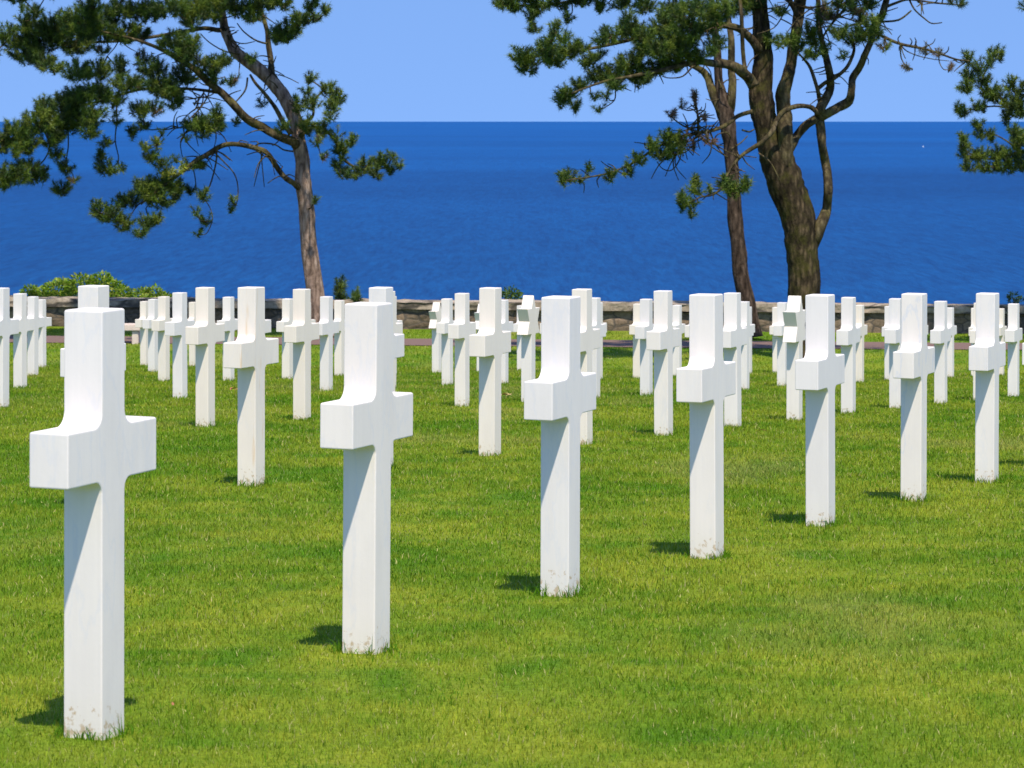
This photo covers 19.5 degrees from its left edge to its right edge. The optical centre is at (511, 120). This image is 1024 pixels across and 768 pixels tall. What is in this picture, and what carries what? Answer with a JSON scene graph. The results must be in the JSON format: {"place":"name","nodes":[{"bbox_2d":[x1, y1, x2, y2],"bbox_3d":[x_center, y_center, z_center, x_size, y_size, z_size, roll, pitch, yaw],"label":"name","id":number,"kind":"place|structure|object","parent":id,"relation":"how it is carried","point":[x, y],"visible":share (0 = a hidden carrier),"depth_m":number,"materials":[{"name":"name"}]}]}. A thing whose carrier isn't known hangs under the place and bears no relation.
{"place":"outdoors","nodes":[
{"label":"outdoors","id":0,"kind":"place"},
{"bbox_2d":[0,122,1023,303],"bbox_3d":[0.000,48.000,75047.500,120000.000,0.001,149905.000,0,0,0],"label":"sea","id":1,"kind":"structure","parent":0,"point":[453,208],"depth_m":1450.45,"materials":[{"name":"liquid"}]},
{"bbox_2d":[0,326,1023,767],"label":"lawn","id":2,"kind":"structure","parent":0,"point":[548,678],"depth_m":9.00,"materials":[{"name":"green plant"}]},
{"bbox_2d":[0,287,18,407],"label":"marble cross","id":3,"kind":"object","parent":2,"relation":"on","point":[9,326],"visible":0.92,"depth_m":25.08,"materials":[{"name":"white stone"}]},
{"bbox_2d":[13,293,34,387],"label":"marble cross","id":4,"kind":"object","parent":2,"relation":"on","point":[26,324],"visible":0.69,"depth_m":31.42,"materials":[{"name":"white stone"}]},
{"bbox_2d":[27,296,44,374],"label":"marble cross","id":5,"kind":"object","parent":2,"relation":"on","point":[32,335],"visible":0.62,"depth_m":37.92,"materials":[{"name":"white stone"}]},
{"bbox_2d":[38,299,51,367],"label":"marble cross","id":6,"kind":"object","parent":2,"relation":"on","point":[42,340],"visible":0.55,"depth_m":44.12,"materials":[{"name":"white stone"}]},
{"bbox_2d":[30,307,155,739],"bbox_3d":[-0.979,1.022,7.000,0.104,1.161,0.412,0,0,22],"label":"marble cross","id":7,"kind":"object","parent":2,"relation":"on","point":[93,451],"visible":1,"depth_m":6.95,"materials":[{"name":"white stone"}]},
{"bbox_2d":[60,285,125,376],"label":"marble cross","id":8,"kind":"object","parent":2,"relation":"on","point":[93,295],"visible":0.24,"depth_m":13.56,"materials":[{"name":"white stone"}]},
{"bbox_2d":[124,323,139,343],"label":"stone bench","id":9,"kind":"object","parent":2,"relation":"on","point":[135,332],"visible":0.29,"depth_m":54.95,"materials":[{"name":"white stone"}]},
{"bbox_2d":[135,301,147,364],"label":"marble cross","id":10,"kind":"object","parent":2,"relation":"on","point":[143,335],"visible":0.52,"depth_m":47.02,"materials":[{"name":"white stone"}]},
{"bbox_2d":[143,299,157,371],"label":"marble cross","id":11,"kind":"object","parent":2,"relation":"on","point":[153,338],"visible":0.6,"depth_m":41.12,"materials":[{"name":"white stone"}]},
{"bbox_2d":[151,296,171,381],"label":"marble cross","id":12,"kind":"object","parent":2,"relation":"on","point":[158,324],"visible":0.76,"depth_m":34.94,"materials":[{"name":"white stone"}]},
{"bbox_2d":[165,292,194,398],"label":"marble cross","id":13,"kind":"object","parent":2,"relation":"on","point":[176,325],"visible":0.85,"depth_m":28.12,"materials":[{"name":"white stone"}]},
{"bbox_2d":[188,302,195,365],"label":"marble cross","id":14,"kind":"object","parent":2,"relation":"on","point":[192,348],"visible":0.42,"depth_m":48.70,"materials":[{"name":"white stone"}]},
{"bbox_2d":[0,0,407,337],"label":"pine tree","id":15,"kind":"object","parent":2,"relation":"on","point":[88,23],"visible":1,"depth_m":55.95,"materials":[{"name":"green plant"}]},
{"bbox_2d":[185,287,224,426],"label":"marble cross","id":16,"kind":"object","parent":2,"relation":"on","point":[205,333],"visible":0.91,"depth_m":21.48,"materials":[{"name":"white stone"}]},
{"bbox_2d":[217,297,237,380],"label":"marble cross","id":17,"kind":"object","parent":2,"relation":"on","point":[229,321],"visible":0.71,"depth_m":35.66,"materials":[{"name":"white stone"}]},
{"bbox_2d":[223,286,278,485],"bbox_3d":[-1.325,1.427,15.175,0.104,1.161,0.412,0,0,23],"label":"marble cross","id":18,"kind":"object","parent":2,"relation":"on","point":[251,352],"visible":0.91,"depth_m":15.13,"materials":[{"name":"white stone"}]},
{"bbox_2d":[265,319,270,332],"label":"marble cross","id":19,"kind":"object","parent":2,"relation":"on","point":[267,325],"visible":0.09,"depth_m":29.62,"materials":[{"name":"white stone"}]},
{"bbox_2d":[276,298,292,378],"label":"marble cross","id":20,"kind":"object","parent":2,"relation":"on","point":[287,348],"visible":0.52,"depth_m":37.13,"materials":[{"name":"white stone"}]},
{"bbox_2d":[284,289,318,419],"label":"marble cross","id":21,"kind":"object","parent":2,"relation":"on","point":[301,332],"visible":0.93,"depth_m":22.97,"materials":[{"name":"white stone"}]},
{"bbox_2d":[318,296,338,390],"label":"marble cross","id":22,"kind":"object","parent":2,"relation":"on","point":[328,327],"visible":0.84,"depth_m":31.20,"materials":[{"name":"white stone"}]},
{"bbox_2d":[334,300,344,375],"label":"marble cross","id":23,"kind":"object","parent":2,"relation":"on","point":[339,308],"visible":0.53,"depth_m":39.05,"materials":[{"name":"white stone"}]},
{"bbox_2d":[320,302,412,654],"bbox_3d":[-0.414,1.100,8.527,0.104,1.158,0.411,0,0,22],"label":"marble cross","id":24,"kind":"object","parent":2,"relation":"on","point":[366,419],"visible":0.91,"depth_m":8.48,"materials":[{"name":"white stone"}]},
{"bbox_2d":[369,287,403,464],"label":"marble cross","id":25,"kind":"object","parent":2,"relation":"on","point":[380,294],"visible":0.2,"depth_m":16.58,"materials":[{"name":"white stone"}]},
{"bbox_2d":[393,291,402,391],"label":"marble cross","id":26,"kind":"object","parent":2,"relation":"on","point":[397,328],"visible":0.15,"depth_m":24.54,"materials":[{"name":"white stone"}]},
{"bbox_2d":[395,296,401,385],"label":"marble cross","id":27,"kind":"object","parent":2,"relation":"on","point":[398,321],"visible":0.18,"depth_m":32.42,"materials":[{"name":"white stone"}]},
{"bbox_2d":[429,302,441,371],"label":"star marker","id":28,"kind":"object","parent":2,"relation":"on","point":[435,315],"visible":0.58,"depth_m":42.04,"materials":[{"name":"white stone"}]},
{"bbox_2d":[436,298,453,384],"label":"marble cross","id":29,"kind":"object","parent":2,"relation":"on","point":[442,330],"visible":0.72,"depth_m":34.28,"materials":[{"name":"white stone"}]},
{"bbox_2d":[448,293,475,406],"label":"marble cross","id":30,"kind":"object","parent":2,"relation":"on","point":[462,328],"visible":0.84,"depth_m":26.37,"materials":[{"name":"white stone"}]},
{"bbox_2d":[474,304,478,371],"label":"star marker","id":31,"kind":"object","parent":2,"relation":"on","point":[476,314],"visible":0.11,"depth_m":43.27,"materials":[{"name":"white stone"}]},
{"bbox_2d":[469,287,510,455],"bbox_3d":[-0.132,1.590,17.975,0.105,1.170,0.415,0,0,22],"label":"marble cross","id":32,"kind":"object","parent":2,"relation":"on","point":[489,343],"visible":0.94,"depth_m":17.93,"materials":[{"name":"white stone"}]},
{"bbox_2d":[501,300,512,382],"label":"marble cross","id":33,"kind":"object","parent":2,"relation":"on","point":[506,324],"visible":0.38,"depth_m":35.56,"materials":[{"name":"white stone"}]},
{"bbox_2d":[10,295,1023,333],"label":"stone wall","id":34,"kind":"structure","parent":2,"relation":"on","point":[414,314],"depth_m":59.42,"materials":[{"name":"grey stone"}]},
{"bbox_2d":[513,305,521,369],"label":"marble cross","id":35,"kind":"object","parent":2,"relation":"on","point":[515,327],"visible":0.27,"depth_m":45.28,"materials":[{"name":"white stone"}]},
{"bbox_2d":[517,295,539,401],"bbox_3d":[0.151,2.193,27.722,0.107,1.144,0.312,0,0,22],"label":"star marker","id":36,"kind":"object","parent":2,"relation":"on","point":[528,325],"visible":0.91,"depth_m":27.68,"materials":[{"name":"white stone"}]},
{"bbox_2d":[524,295,595,596],"bbox_3d":[0.163,1.169,10.029,0.104,1.157,0.411,0,0,22],"label":"marble cross","id":37,"kind":"object","parent":2,"relation":"on","point":[559,395],"visible":0.9,"depth_m":9.98,"materials":[{"name":"white stone"}]},
{"bbox_2d":[572,289,599,444],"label":"marble cross","id":38,"kind":"object","parent":2,"relation":"on","point":[589,338],"visible":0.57,"depth_m":19.43,"materials":[{"name":"white stone"}]},
{"bbox_2d":[592,297,605,397],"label":"marble cross","id":39,"kind":"object","parent":2,"relation":"on","point":[596,313],"visible":0.42,"depth_m":29.22,"materials":[{"name":"white stone"}]},
{"bbox_2d":[600,302,606,378],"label":"marble cross","id":40,"kind":"object","parent":2,"relation":"on","point":[601,357],"visible":0.15,"depth_m":38.26,"materials":[{"name":"white stone"}]},
{"bbox_2d":[629,304,639,377],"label":"marble cross","id":41,"kind":"object","parent":2,"relation":"on","point":[636,343],"visible":0.49,"depth_m":39.70,"materials":[{"name":"white stone"}]},
{"bbox_2d":[635,299,653,395],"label":"marble cross","id":42,"kind":"object","parent":2,"relation":"on","point":[646,356],"visible":0.77,"depth_m":30.48,"materials":[{"name":"white stone"}]},
{"bbox_2d":[646,290,679,435],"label":"marble cross","id":43,"kind":"object","parent":2,"relation":"on","point":[662,338],"visible":0.91,"depth_m":20.82,"materials":[{"name":"white stone"}]},
{"bbox_2d":[672,305,684,375],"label":"marble cross","id":44,"kind":"object","parent":2,"relation":"on","point":[677,323],"visible":0.52,"depth_m":41.26,"materials":[{"name":"white stone"}]},
{"bbox_2d":[685,325,688,336],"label":"marble cross","id":45,"kind":"object","parent":2,"relation":"on","point":[686,330],"visible":0.09,"depth_m":31.62,"materials":[{"name":"white stone"}]},
{"bbox_2d":[676,293,735,558],"bbox_3d":[0.745,1.245,11.434,0.104,1.161,0.412,0,0,22],"label":"marble cross","id":46,"kind":"object","parent":2,"relation":"on","point":[705,381],"visible":0.91,"depth_m":11.38,"materials":[{"name":"white stone"}]},
{"bbox_2d":[657,0,762,337],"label":"pine tree","id":47,"kind":"object","parent":2,"relation":"on","point":[722,100],"visible":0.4,"depth_m":57.37,"materials":[{"name":"brown plant"}]},
{"bbox_2d":[489,0,975,357],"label":"pine tree","id":48,"kind":"object","parent":2,"relation":"on","point":[671,48],"visible":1,"depth_m":51.65,"materials":[{"name":"green plant"}]},
{"bbox_2d":[723,292,746,426],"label":"marble cross","id":49,"kind":"object","parent":2,"relation":"on","point":[734,336],"visible":0.83,"depth_m":22.34,"materials":[{"name":"white stone"}]},
{"bbox_2d":[741,301,753,389],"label":"marble cross","id":50,"kind":"object","parent":2,"relation":"on","point":[745,323],"visible":0.49,"depth_m":33.49,"materials":[{"name":"white stone"}]},
{"bbox_2d":[749,307,754,372],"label":"marble cross","id":51,"kind":"object","parent":2,"relation":"on","point":[750,364],"visible":0.16,"depth_m":44.28,"materials":[{"name":"white stone"}]},
{"bbox_2d":[769,307,776,372],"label":"marble cross","id":52,"kind":"object","parent":2,"relation":"on","point":[774,338],"visible":0.35,"depth_m":45.21,"materials":[{"name":"white stone"}]},
{"bbox_2d":[773,302,786,385],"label":"marble cross","id":53,"kind":"object","parent":2,"relation":"on","point":[778,330],"visible":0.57,"depth_m":35.56,"materials":[{"name":"white stone"}]},
{"bbox_2d":[783,296,804,420],"bbox_3d":[2.261,1.980,23.897,0.108,1.159,0.316,0,0,22],"label":"star marker","id":54,"kind":"object","parent":2,"relation":"on","point":[794,325],"visible":0.78,"depth_m":23.85,"materials":[{"name":"white stone"}]},
{"bbox_2d":[795,294,844,526],"bbox_3d":[1.335,1.333,12.936,0.104,1.160,0.412,0,0,22],"label":"marble cross","id":55,"kind":"object","parent":2,"relation":"on","point":[819,371],"visible":0.94,"depth_m":12.89,"materials":[{"name":"white stone"}]},
{"bbox_2d":[836,297,859,412],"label":"marble cross","id":56,"kind":"object","parent":2,"relation":"on","point":[847,336],"visible":0.91,"depth_m":25.43,"materials":[{"name":"white stone"}]},
{"bbox_2d":[856,305,866,381],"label":"marble cross","id":57,"kind":"object","parent":2,"relation":"on","point":[860,345],"visible":0.62,"depth_m":38.27,"materials":[{"name":"white stone"}]},
{"bbox_2d":[882,306,888,379],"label":"marble cross","id":58,"kind":"object","parent":2,"relation":"on","point":[886,354],"visible":0.48,"depth_m":39.79,"materials":[{"name":"white stone"}]},
{"bbox_2d":[885,298,900,407],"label":"marble cross","id":59,"kind":"object","parent":2,"relation":"on","point":[893,335],"visible":0.65,"depth_m":26.94,"materials":[{"name":"white stone"}]},
{"bbox_2d":[893,293,934,501],"bbox_3d":[1.948,1.417,14.475,0.104,1.158,0.411,0,0,22],"label":"marble cross","id":60,"kind":"object","parent":2,"relation":"on","point":[913,361],"visible":0.88,"depth_m":14.42,"materials":[{"name":"white stone"}]},
{"bbox_2d":[930,301,950,403],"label":"marble cross","id":61,"kind":"object","parent":2,"relation":"on","point":[940,335],"visible":0.89,"depth_m":28.50,"materials":[{"name":"white stone"}]},
{"bbox_2d":[947,307,956,376],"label":"marble cross","id":62,"kind":"object","parent":2,"relation":"on","point":[950,344],"visible":0.59,"depth_m":42.52,"materials":[{"name":"white stone"}]},
{"bbox_2d":[969,308,973,375],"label":"marble cross","id":63,"kind":"object","parent":2,"relation":"on","point":[972,319],"visible":0.2,"depth_m":43.40,"materials":[{"name":"white stone"}]},
{"bbox_2d":[970,303,975,397],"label":"marble cross","id":64,"kind":"object","parent":2,"relation":"on","point":[972,335],"visible":0.23,"depth_m":29.93,"materials":[{"name":"white stone"}]},
{"bbox_2d":[969,292,1005,482],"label":"marble cross","id":65,"kind":"object","parent":2,"relation":"on","point":[987,355],"visible":0.88,"depth_m":15.80,"materials":[{"name":"white stone"}]},
{"bbox_2d":[999,308,1006,374],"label":"marble cross","id":66,"kind":"object","parent":2,"relation":"on","point":[1002,327],"visible":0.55,"depth_m":44.73,"materials":[{"name":"white stone"}]},
{"bbox_2d":[1005,303,1021,396],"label":"marble cross","id":67,"kind":"object","parent":2,"relation":"on","point":[1013,334],"visible":0.9,"depth_m":31.45,"materials":[{"name":"white stone"}]},
{"bbox_2d":[1022,343,1023,364],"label":"marble cross","id":68,"kind":"object","parent":2,"relation":"on","point":[1022,353],"visible":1,"depth_m":17.20,"materials":[{"name":"white stone"}]},
{"bbox_2d":[0,0,1023,121],"label":"sky","id":69,"kind":"structure","parent":0,"point":[394,60],"materials":[{"name":"blue"}]},
{"bbox_2d":[9,335,1021,349],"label":"path","id":70,"kind":"structure","parent":0,"point":[606,343],"depth_m":55.88,"materials":[{"name":"gravel"}]},
{"bbox_2d":[952,0,1023,178],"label":"pine tree","id":71,"kind":"object","parent":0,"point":[1014,163],"visible":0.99,"depth_m":56.49,"materials":[{"name":"green plant"}]},
{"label":"bluff","id":72,"kind":"structure","parent":0,"visible":0},
{"bbox_2d":[19,270,135,297],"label":"bush","id":73,"kind":"object","parent":72,"relation":"on","point":[69,287],"visible":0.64,"depth_m":61.52,"materials":[{"name":"green plant"}]},
{"bbox_2d":[130,283,171,297],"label":"bush","id":74,"kind":"object","parent":72,"relation":"on","point":[143,292],"visible":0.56,"depth_m":61.66,"materials":[{"name":"green plant"}]},
{"bbox_2d":[331,273,349,298],"bbox_3d":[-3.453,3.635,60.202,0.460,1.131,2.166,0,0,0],"label":"young pine","id":75,"kind":"object","parent":72,"relation":"on","point":[339,289],"visible":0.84,"depth_m":60.25,"materials":[{"name":"green plant"}]},
{"bbox_2d":[348,284,364,302],"bbox_3d":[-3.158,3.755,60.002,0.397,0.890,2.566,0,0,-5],"label":"young pine","id":76,"kind":"object","parent":72,"relation":"on","point":[355,295],"visible":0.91,"depth_m":59.29,"materials":[{"name":"green plant"}]},
{"bbox_2d":[502,285,524,299],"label":"bush","id":77,"kind":"object","parent":72,"relation":"on","point":[509,294],"visible":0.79,"depth_m":61.52,"materials":[{"name":"green plant"}]},
{"bbox_2d":[1006,291,1023,303],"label":"bush","id":78,"kind":"object","parent":72,"relation":"on","point":[1015,299],"visible":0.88,"depth_m":61.51,"materials":[{"name":"green plant"}]}
]}

